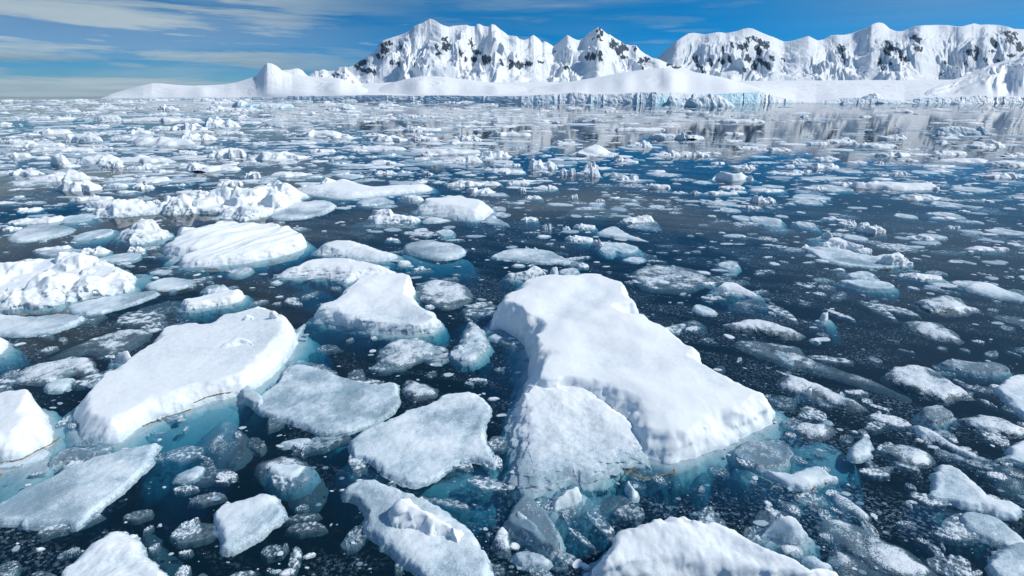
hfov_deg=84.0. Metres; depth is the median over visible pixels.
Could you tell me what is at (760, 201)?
ice floe
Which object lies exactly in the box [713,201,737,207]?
ice pan
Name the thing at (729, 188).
ice floe
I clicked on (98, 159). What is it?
ice hummock
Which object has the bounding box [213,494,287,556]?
ice floe
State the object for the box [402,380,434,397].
ice slab
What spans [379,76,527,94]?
hill
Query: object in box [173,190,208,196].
ice floe
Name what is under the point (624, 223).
ice floe
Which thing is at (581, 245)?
ice floe
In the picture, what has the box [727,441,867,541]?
ice slab
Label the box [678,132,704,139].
ice hummock
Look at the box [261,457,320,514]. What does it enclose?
ice slab
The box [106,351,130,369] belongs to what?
ice block
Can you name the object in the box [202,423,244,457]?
ice slab
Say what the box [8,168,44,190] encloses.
ice hummock
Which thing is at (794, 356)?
ice slab
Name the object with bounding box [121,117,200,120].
ice floe
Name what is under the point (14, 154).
ice floe
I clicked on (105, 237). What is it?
ice slab
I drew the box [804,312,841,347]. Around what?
ice block
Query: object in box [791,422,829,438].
ice slab
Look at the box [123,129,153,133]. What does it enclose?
ice hummock
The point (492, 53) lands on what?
mountain
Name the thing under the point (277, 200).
ice floe
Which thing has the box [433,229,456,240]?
ice slab
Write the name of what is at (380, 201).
ice pan
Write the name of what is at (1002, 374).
ice slab
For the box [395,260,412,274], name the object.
ice hummock
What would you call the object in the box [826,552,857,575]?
ice slab
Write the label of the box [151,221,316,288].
ice floe
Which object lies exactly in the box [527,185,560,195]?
ice floe
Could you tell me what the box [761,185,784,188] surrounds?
ice pan
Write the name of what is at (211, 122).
ice floe
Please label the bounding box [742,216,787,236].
ice slab
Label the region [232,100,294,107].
growler
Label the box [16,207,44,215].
ice floe
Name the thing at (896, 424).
slush ice
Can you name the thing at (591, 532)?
ice block
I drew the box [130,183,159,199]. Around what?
ice floe
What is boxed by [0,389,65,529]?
ice block
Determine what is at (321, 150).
ice floe
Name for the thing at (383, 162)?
ice floe
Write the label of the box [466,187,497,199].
ice floe
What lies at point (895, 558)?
ice slab
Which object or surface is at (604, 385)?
ice floe
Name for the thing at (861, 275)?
ice slab
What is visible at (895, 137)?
ice floe
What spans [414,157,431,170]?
ice floe
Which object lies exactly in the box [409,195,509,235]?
ice floe
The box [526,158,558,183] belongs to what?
ice floe
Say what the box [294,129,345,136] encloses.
ice hummock
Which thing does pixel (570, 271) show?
ice slab
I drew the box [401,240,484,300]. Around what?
ice block
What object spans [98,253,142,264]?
ice pan
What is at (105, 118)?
ice hummock
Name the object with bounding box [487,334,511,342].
ice slab
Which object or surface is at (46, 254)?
ice pan
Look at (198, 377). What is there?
ice floe
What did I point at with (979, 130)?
growler
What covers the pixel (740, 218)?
ice pan
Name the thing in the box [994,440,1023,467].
ice slab
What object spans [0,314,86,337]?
ice slab
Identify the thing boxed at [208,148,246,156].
ice floe
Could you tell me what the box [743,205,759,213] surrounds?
ice floe
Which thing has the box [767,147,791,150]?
ice floe
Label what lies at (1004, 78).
hill
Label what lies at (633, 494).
ice slab
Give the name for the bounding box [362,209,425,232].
ice slab
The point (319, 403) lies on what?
ice slab
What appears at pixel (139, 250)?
ice floe
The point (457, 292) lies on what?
ice slab
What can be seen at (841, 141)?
ice floe
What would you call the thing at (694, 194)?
ice floe
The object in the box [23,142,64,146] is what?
ice floe
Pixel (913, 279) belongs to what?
ice floe
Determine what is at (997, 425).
ice slab
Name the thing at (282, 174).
ice floe
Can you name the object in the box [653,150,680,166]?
ice floe
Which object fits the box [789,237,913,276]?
ice floe
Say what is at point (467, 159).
ice floe
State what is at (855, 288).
ice slab
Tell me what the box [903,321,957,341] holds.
ice slab
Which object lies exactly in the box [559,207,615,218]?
ice slab
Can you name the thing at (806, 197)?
ice pan
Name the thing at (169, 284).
ice pan
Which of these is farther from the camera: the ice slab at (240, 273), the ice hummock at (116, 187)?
the ice hummock at (116, 187)
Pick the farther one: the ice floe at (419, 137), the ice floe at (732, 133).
the ice floe at (732, 133)
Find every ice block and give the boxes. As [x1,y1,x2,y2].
[0,338,31,384]
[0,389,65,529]
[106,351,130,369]
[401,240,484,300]
[495,266,545,298]
[500,497,567,572]
[536,487,609,559]
[549,267,558,274]
[569,144,617,156]
[747,516,821,567]
[797,231,832,247]
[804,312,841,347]
[910,405,957,435]
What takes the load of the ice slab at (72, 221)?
on the sea at (918, 127)
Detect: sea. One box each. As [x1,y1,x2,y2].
[0,97,1023,575]
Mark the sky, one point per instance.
(49, 48)
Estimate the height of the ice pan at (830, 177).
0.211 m
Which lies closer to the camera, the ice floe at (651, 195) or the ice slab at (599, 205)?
the ice slab at (599, 205)
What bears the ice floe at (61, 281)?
on the sea at (918, 127)
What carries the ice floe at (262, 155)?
on the sea at (918, 127)
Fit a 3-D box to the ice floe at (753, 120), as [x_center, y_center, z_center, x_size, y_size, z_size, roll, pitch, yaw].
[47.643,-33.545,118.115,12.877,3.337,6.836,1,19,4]
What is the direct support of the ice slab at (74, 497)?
on the sea at (918, 127)
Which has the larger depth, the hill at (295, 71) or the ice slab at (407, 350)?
the hill at (295, 71)
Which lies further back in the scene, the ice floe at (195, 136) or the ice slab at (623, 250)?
the ice floe at (195, 136)
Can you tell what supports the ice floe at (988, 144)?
on the sea at (918, 127)
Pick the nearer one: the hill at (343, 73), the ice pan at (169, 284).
the ice pan at (169, 284)
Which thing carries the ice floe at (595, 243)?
on the sea at (918, 127)
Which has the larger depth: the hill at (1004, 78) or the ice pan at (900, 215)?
the hill at (1004, 78)
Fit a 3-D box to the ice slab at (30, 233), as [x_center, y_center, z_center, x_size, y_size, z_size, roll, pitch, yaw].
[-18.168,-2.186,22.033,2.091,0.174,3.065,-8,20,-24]
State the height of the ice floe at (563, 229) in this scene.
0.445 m
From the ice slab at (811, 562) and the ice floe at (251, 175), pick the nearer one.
the ice slab at (811, 562)
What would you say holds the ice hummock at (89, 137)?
on the sea at (918, 127)
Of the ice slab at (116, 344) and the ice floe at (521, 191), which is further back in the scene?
the ice floe at (521, 191)
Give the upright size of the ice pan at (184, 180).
0.221 m
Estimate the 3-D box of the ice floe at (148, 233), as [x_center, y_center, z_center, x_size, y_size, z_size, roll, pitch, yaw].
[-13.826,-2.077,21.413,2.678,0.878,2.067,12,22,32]
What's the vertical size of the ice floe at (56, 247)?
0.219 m
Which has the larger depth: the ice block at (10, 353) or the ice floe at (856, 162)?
the ice floe at (856, 162)
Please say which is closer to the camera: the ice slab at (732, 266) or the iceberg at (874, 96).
the ice slab at (732, 266)
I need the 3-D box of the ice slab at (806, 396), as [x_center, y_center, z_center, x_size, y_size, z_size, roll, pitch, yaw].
[5.488,1.896,10.110,1.503,0.275,0.869,15,24,38]
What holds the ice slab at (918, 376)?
on the sea at (918, 127)
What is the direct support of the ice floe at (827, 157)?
on the sea at (918, 127)
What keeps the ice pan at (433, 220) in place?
on the sea at (918, 127)
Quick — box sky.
[0,0,1023,96]
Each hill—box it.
[103,63,367,97]
[282,68,306,75]
[309,67,362,85]
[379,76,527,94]
[528,68,762,93]
[924,57,1023,95]
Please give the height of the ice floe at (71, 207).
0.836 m
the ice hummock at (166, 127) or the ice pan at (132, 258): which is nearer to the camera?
the ice pan at (132, 258)
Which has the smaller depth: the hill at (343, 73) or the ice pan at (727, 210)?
the ice pan at (727, 210)
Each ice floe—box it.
[0,226,21,238]
[0,252,176,314]
[2,139,34,143]
[3,152,31,156]
[4,215,64,227]
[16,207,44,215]
[18,169,90,198]
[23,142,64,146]
[29,147,94,151]
[31,128,70,133]
[32,245,72,253]
[33,306,344,549]
[53,180,106,211]
[61,531,167,575]
[62,194,115,213]
[79,247,113,257]
[94,180,336,236]
[105,159,124,177]
[109,218,175,251]
[119,154,175,178]
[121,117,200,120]
[126,165,151,176]
[127,246,147,258]
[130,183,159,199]
[131,136,194,144]
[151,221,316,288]
[152,199,160,204]
[158,104,178,109]
[171,285,262,325]
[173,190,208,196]
[178,122,207,129]
[179,150,196,154]
[180,132,216,139]
[204,117,240,126]
[206,105,238,110]
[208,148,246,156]
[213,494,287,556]
[214,180,244,188]
[243,171,260,187]
[246,151,309,175]
[265,258,452,363]
[271,171,314,187]
[296,177,441,220]
[305,240,403,271]
[306,148,335,152]
[351,145,406,149]
[367,160,405,174]
[369,135,407,140]
[373,170,398,179]
[404,126,440,131]
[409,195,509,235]
[410,135,436,139]
[410,148,480,153]
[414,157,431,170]
[421,171,434,181]
[430,273,802,554]
[433,155,485,173]
[444,180,482,195]
[459,135,481,140]
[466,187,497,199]
[480,150,511,167]
[486,168,528,181]
[489,129,530,135]
[503,163,521,168]
[503,181,531,195]
[518,187,526,196]
[525,195,543,202]
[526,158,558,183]
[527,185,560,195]
[542,224,551,237]
[556,168,575,185]
[561,226,570,236]
[562,235,593,253]
[569,194,578,203]
[570,167,602,190]
[571,223,599,238]
[580,516,837,575]
[581,162,599,172]
[591,239,603,256]
[594,199,605,206]
[612,157,642,170]
[614,175,638,187]
[615,127,664,130]
[618,215,660,229]
[626,140,651,147]
[640,183,672,204]
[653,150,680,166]
[680,150,709,156]
[691,191,698,198]
[694,190,740,203]
[698,171,760,189]
[706,162,726,170]
[717,185,746,195]
[719,118,764,122]
[724,132,743,134]
[727,163,755,179]
[736,146,758,148]
[742,188,788,198]
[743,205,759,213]
[751,195,776,212]
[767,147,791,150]
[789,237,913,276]
[790,160,802,163]
[791,169,811,176]
[795,186,827,196]
[806,141,829,144]
[808,163,842,175]
[813,156,836,159]
[825,139,856,142]
[826,181,852,196]
[833,219,856,241]
[837,181,948,215]
[847,161,866,162]
[849,222,886,253]
[851,142,897,148]
[874,151,910,156]
[878,134,906,139]
[889,171,909,181]
[894,193,943,206]
[896,273,945,290]
[915,295,980,313]
[922,164,955,167]
[930,149,966,154]
[937,158,987,162]
[943,225,960,232]
[963,246,1009,254]
[966,140,1004,147]
[974,172,1020,189]
[975,199,994,207]
[992,374,1023,420]
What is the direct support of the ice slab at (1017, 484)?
on the sea at (918, 127)
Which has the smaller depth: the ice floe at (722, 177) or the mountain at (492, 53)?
the ice floe at (722, 177)
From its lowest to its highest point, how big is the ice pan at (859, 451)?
0.099 m
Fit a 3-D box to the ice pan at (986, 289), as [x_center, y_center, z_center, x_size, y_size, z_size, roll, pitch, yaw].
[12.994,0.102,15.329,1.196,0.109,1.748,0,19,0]
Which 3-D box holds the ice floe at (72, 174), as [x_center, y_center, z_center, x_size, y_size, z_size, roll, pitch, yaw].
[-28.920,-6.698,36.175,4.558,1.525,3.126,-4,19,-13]
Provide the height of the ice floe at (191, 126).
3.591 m
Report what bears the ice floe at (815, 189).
on the sea at (918, 127)
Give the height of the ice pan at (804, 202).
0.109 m
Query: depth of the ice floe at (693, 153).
50.47 m
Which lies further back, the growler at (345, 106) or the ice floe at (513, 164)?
the growler at (345, 106)
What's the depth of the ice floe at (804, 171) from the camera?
39.51 m
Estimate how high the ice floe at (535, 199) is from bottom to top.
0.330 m
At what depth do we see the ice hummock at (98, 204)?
27.20 m
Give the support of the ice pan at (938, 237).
on the sea at (918, 127)
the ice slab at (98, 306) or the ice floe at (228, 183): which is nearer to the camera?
the ice slab at (98, 306)
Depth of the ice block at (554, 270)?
16.35 m
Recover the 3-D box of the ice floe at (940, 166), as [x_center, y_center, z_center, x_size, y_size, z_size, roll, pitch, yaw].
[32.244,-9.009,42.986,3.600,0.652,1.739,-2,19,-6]
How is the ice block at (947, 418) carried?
on the sea at (918, 127)
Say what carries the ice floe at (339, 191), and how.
on the sea at (918, 127)
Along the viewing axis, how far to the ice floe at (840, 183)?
33.87 m
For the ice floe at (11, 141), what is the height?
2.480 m
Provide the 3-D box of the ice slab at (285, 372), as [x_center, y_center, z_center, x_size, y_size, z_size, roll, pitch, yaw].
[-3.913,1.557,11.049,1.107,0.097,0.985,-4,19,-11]
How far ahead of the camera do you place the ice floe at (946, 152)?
51.58 m
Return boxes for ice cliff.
[101,92,1023,103]
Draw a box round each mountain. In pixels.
[346,19,692,83]
[656,22,1023,80]
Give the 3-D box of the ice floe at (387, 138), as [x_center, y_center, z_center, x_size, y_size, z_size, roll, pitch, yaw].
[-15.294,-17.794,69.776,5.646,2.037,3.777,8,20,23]
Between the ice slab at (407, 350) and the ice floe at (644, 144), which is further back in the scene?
the ice floe at (644, 144)
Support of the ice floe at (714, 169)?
on the sea at (918, 127)
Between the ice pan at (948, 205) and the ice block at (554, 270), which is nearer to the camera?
the ice block at (554, 270)
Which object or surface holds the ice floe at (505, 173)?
on the sea at (918, 127)
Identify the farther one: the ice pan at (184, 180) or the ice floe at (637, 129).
the ice floe at (637, 129)
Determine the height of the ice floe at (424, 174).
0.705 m
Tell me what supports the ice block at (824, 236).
on the sea at (918, 127)
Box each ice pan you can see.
[33,249,81,258]
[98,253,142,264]
[145,277,193,291]
[149,270,172,274]
[159,177,209,185]
[278,438,313,449]
[290,139,327,142]
[355,197,394,208]
[421,217,450,223]
[489,193,507,197]
[492,206,505,211]
[492,212,510,217]
[622,257,646,263]
[692,181,712,185]
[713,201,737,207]
[718,208,740,213]
[730,215,749,221]
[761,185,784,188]
[791,194,831,201]
[793,199,822,206]
[808,176,844,181]
[808,185,854,193]
[834,169,863,174]
[842,234,868,241]
[846,437,874,463]
[893,213,918,219]
[911,170,938,173]
[920,233,947,240]
[928,201,966,209]
[948,187,996,195]
[964,282,1023,303]
[983,228,1023,237]
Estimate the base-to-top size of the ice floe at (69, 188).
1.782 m
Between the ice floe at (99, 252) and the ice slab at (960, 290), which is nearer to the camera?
the ice slab at (960, 290)
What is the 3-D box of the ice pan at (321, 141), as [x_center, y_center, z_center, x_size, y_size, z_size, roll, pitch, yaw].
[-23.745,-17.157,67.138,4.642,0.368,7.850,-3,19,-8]
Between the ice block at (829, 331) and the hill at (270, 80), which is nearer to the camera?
the ice block at (829, 331)
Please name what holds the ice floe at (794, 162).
on the sea at (918, 127)
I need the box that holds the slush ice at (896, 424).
[0,132,1023,575]
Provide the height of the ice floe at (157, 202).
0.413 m
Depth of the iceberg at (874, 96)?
484.78 m
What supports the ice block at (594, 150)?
on the sea at (918, 127)
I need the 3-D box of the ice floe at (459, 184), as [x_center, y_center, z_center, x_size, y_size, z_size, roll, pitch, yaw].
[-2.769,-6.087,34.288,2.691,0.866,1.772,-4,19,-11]
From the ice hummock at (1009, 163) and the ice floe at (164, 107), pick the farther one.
the ice floe at (164, 107)
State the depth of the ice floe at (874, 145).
58.36 m
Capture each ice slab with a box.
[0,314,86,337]
[0,443,162,531]
[7,224,75,242]
[17,356,97,386]
[43,378,75,394]
[48,447,110,475]
[59,213,109,232]
[66,291,159,316]
[68,229,119,248]
[68,329,151,353]
[162,256,180,267]
[171,466,206,484]
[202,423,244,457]
[226,267,254,279]
[237,364,400,484]
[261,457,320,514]
[283,360,333,374]
[323,392,515,562]
[341,479,494,575]
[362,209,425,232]
[379,338,434,367]
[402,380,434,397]
[416,280,469,308]
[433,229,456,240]
[447,322,494,371]
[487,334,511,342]
[490,246,571,270]
[495,527,509,550]
[510,551,553,571]
[558,268,579,274]
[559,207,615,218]
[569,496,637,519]
[586,202,603,210]
[589,242,647,265]
[596,226,648,241]
[597,247,616,258]
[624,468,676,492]
[624,481,639,503]
[635,265,705,290]
[692,305,717,316]
[698,282,772,320]
[714,261,741,276]
[716,469,844,560]
[726,319,801,336]
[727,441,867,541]
[740,341,897,394]
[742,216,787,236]
[778,375,866,409]
[790,221,822,233]
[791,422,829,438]
[799,556,832,570]
[823,493,928,575]
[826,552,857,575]
[828,279,900,300]
[840,271,877,280]
[880,365,973,400]
[888,445,931,467]
[894,465,1023,573]
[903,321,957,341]
[909,425,977,458]
[920,212,971,226]
[933,360,1012,383]
[943,280,988,297]
[955,415,1023,438]
[956,512,1023,548]
[984,542,1023,575]
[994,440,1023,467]
[994,470,1023,495]
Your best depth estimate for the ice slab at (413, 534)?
6.75 m
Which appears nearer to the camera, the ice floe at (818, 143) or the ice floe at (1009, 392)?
the ice floe at (1009, 392)
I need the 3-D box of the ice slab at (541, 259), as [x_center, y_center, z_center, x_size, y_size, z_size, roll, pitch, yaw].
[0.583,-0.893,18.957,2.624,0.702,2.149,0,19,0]
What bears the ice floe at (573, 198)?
on the sea at (918, 127)
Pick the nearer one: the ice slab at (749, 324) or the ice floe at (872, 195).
the ice slab at (749, 324)
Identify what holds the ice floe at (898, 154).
on the sea at (918, 127)
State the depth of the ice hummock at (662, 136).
71.37 m
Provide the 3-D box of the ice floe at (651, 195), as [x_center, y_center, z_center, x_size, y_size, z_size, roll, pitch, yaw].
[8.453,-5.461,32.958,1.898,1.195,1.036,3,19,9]
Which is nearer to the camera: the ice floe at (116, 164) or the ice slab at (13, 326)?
the ice slab at (13, 326)
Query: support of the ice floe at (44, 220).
on the sea at (918, 127)
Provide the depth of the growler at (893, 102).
447.50 m
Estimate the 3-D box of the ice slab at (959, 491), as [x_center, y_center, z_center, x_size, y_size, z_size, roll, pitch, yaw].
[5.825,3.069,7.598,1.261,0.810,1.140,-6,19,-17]
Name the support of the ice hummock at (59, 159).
on the sea at (918, 127)
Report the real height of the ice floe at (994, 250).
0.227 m
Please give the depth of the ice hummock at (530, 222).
24.20 m
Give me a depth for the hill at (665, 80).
751.67 m
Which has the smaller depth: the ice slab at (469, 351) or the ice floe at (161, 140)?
the ice slab at (469, 351)
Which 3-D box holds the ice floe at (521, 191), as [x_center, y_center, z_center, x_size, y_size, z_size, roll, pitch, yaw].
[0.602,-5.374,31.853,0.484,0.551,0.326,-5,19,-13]
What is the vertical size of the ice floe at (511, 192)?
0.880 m
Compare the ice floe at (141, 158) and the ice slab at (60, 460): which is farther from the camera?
the ice floe at (141, 158)
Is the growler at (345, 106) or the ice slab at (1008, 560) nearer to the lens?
the ice slab at (1008, 560)
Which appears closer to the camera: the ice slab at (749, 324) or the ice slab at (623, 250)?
the ice slab at (749, 324)
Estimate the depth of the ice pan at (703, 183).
34.92 m
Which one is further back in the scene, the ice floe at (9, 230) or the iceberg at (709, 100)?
the iceberg at (709, 100)
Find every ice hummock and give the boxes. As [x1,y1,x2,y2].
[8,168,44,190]
[50,154,70,164]
[65,133,102,141]
[76,153,123,185]
[78,199,135,226]
[94,115,120,120]
[103,183,131,197]
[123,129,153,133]
[132,176,181,193]
[151,126,177,129]
[186,162,245,181]
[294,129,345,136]
[394,195,423,214]
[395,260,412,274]
[519,217,540,228]
[613,154,620,171]
[648,133,680,138]
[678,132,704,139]
[983,160,1023,166]
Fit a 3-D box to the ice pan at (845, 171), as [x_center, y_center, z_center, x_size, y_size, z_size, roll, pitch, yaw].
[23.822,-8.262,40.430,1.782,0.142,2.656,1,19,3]
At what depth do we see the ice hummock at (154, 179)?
35.20 m
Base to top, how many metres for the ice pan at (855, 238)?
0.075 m
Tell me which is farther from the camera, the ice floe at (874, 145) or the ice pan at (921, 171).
the ice floe at (874, 145)
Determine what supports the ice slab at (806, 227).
on the sea at (918, 127)
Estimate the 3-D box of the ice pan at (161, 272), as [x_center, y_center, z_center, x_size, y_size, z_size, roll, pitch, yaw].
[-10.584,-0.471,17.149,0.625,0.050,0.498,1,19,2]
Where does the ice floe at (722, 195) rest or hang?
on the sea at (918, 127)
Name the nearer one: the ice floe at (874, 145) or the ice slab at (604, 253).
the ice slab at (604, 253)
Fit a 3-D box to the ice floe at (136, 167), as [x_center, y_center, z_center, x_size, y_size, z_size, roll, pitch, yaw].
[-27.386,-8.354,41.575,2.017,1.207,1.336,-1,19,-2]
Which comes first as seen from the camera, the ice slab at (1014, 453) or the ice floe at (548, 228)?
the ice slab at (1014, 453)
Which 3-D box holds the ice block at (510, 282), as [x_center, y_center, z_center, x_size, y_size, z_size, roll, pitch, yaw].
[0.410,-0.207,16.725,1.782,0.825,1.085,-8,20,-24]
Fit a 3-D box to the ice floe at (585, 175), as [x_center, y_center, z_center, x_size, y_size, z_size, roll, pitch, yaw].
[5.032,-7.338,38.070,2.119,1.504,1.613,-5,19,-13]
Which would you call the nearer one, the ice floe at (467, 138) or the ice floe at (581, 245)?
the ice floe at (581, 245)
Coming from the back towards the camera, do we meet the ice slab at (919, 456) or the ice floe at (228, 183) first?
the ice floe at (228, 183)
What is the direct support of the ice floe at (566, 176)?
on the sea at (918, 127)
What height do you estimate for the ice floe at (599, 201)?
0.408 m
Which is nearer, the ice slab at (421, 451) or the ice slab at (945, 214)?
the ice slab at (421, 451)
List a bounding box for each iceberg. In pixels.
[662,95,684,105]
[684,93,734,106]
[862,93,883,99]
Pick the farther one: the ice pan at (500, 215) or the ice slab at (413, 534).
the ice pan at (500, 215)
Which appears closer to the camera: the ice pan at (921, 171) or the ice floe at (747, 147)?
the ice pan at (921, 171)
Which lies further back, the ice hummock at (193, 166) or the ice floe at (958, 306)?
the ice hummock at (193, 166)
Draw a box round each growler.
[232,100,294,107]
[337,104,355,108]
[876,100,913,103]
[924,126,996,134]
[949,101,972,103]
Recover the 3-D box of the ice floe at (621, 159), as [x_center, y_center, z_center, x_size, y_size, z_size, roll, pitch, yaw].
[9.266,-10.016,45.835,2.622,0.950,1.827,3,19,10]
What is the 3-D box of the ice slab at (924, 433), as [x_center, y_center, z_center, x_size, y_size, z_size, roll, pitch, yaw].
[6.548,2.336,8.670,0.404,0.117,1.028,-8,20,-22]
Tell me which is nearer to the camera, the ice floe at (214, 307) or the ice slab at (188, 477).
the ice slab at (188, 477)
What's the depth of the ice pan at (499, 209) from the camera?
26.60 m
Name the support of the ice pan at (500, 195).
on the sea at (918, 127)
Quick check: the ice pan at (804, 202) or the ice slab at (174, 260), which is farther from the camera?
the ice pan at (804, 202)
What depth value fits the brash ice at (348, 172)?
45.47 m
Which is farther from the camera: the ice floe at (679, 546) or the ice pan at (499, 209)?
the ice pan at (499, 209)
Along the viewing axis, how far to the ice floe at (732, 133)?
79.05 m
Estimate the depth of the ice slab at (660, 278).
16.59 m
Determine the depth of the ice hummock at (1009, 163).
43.30 m
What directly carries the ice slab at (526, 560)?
on the sea at (918, 127)
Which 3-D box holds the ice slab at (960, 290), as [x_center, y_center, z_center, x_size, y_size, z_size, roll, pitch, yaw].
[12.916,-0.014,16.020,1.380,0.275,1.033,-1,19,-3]
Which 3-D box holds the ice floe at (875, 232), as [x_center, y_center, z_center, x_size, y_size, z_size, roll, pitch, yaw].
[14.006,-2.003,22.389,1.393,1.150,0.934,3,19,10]
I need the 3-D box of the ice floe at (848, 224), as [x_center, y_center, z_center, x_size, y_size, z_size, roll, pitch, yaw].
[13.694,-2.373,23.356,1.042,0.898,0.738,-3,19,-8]
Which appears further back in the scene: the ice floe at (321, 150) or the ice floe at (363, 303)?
the ice floe at (321, 150)
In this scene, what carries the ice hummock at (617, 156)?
on the sea at (918, 127)
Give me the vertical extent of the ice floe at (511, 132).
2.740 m
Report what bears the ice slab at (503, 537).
on the sea at (918, 127)
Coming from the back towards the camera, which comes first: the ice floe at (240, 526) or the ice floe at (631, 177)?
the ice floe at (631, 177)
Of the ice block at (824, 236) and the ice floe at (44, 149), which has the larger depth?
the ice floe at (44, 149)
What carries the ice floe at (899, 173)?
on the sea at (918, 127)
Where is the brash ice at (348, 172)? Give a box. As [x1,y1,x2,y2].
[0,98,1023,575]
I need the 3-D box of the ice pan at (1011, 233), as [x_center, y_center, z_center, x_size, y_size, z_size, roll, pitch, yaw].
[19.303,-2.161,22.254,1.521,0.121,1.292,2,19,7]
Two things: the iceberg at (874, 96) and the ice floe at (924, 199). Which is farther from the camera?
the iceberg at (874, 96)
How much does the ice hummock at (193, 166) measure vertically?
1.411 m
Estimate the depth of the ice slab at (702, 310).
13.91 m
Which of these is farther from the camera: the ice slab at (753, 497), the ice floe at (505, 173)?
the ice floe at (505, 173)
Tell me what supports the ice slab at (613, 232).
on the sea at (918, 127)
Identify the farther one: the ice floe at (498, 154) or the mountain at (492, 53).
the mountain at (492, 53)
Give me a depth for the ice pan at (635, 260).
18.31 m
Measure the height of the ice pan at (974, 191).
0.205 m
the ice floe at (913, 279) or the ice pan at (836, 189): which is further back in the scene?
the ice pan at (836, 189)
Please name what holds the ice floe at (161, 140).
on the sea at (918, 127)
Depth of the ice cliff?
494.32 m
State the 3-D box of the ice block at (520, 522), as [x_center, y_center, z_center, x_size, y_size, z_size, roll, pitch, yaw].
[0.328,2.953,7.001,1.050,0.317,0.726,14,23,36]
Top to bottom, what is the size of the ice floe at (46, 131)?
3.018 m
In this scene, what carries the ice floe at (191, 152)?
on the sea at (918, 127)
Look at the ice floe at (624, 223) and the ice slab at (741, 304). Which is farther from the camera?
the ice floe at (624, 223)
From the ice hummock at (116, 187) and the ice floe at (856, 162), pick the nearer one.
the ice hummock at (116, 187)
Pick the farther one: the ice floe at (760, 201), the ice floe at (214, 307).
the ice floe at (760, 201)
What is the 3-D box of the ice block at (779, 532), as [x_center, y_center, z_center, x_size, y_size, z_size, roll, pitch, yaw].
[3.216,3.119,6.886,1.155,0.788,0.857,0,19,0]
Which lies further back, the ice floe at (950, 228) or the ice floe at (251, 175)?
the ice floe at (251, 175)
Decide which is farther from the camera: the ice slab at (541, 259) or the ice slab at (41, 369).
the ice slab at (541, 259)
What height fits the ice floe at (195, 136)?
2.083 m
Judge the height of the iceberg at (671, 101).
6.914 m
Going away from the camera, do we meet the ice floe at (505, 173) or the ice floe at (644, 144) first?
the ice floe at (505, 173)
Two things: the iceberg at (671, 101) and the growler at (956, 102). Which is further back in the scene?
the growler at (956, 102)
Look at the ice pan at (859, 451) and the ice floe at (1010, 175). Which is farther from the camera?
the ice floe at (1010, 175)
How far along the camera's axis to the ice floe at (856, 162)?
45.47 m
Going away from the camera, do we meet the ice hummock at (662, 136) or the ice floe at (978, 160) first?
the ice floe at (978, 160)
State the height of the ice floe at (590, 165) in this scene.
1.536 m
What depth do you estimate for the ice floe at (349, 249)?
18.89 m
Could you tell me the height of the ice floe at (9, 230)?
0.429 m
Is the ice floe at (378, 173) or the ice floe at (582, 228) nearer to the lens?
the ice floe at (582, 228)
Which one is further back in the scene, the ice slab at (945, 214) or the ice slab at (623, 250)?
the ice slab at (945, 214)
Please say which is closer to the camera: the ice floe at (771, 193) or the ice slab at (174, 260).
the ice slab at (174, 260)
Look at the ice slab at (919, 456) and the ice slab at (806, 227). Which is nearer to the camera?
the ice slab at (919, 456)
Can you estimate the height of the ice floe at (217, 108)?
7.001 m
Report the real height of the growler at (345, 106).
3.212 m
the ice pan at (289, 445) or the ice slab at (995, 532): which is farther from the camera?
the ice pan at (289, 445)
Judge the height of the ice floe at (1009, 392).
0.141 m
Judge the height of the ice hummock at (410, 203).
0.882 m
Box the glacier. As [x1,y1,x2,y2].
[281,80,1003,101]
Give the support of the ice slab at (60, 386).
on the sea at (918, 127)
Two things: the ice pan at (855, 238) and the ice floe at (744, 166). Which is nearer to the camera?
the ice pan at (855, 238)
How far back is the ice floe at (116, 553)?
6.36 m
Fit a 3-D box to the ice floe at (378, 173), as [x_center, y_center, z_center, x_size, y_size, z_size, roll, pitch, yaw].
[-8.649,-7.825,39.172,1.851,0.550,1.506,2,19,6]
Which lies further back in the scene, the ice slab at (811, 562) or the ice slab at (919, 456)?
the ice slab at (919, 456)
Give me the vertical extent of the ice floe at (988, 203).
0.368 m
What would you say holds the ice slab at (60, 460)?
on the sea at (918, 127)
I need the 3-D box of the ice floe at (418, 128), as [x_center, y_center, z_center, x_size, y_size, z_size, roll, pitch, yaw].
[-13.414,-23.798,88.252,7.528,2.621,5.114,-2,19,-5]
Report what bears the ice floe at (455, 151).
on the sea at (918, 127)
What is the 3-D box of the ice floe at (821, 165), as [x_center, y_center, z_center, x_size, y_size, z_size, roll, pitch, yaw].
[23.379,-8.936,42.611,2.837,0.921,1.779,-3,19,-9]
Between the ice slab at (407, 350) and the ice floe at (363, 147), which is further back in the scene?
the ice floe at (363, 147)
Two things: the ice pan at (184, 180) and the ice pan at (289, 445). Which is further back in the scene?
the ice pan at (184, 180)
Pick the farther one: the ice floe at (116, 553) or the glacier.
the glacier

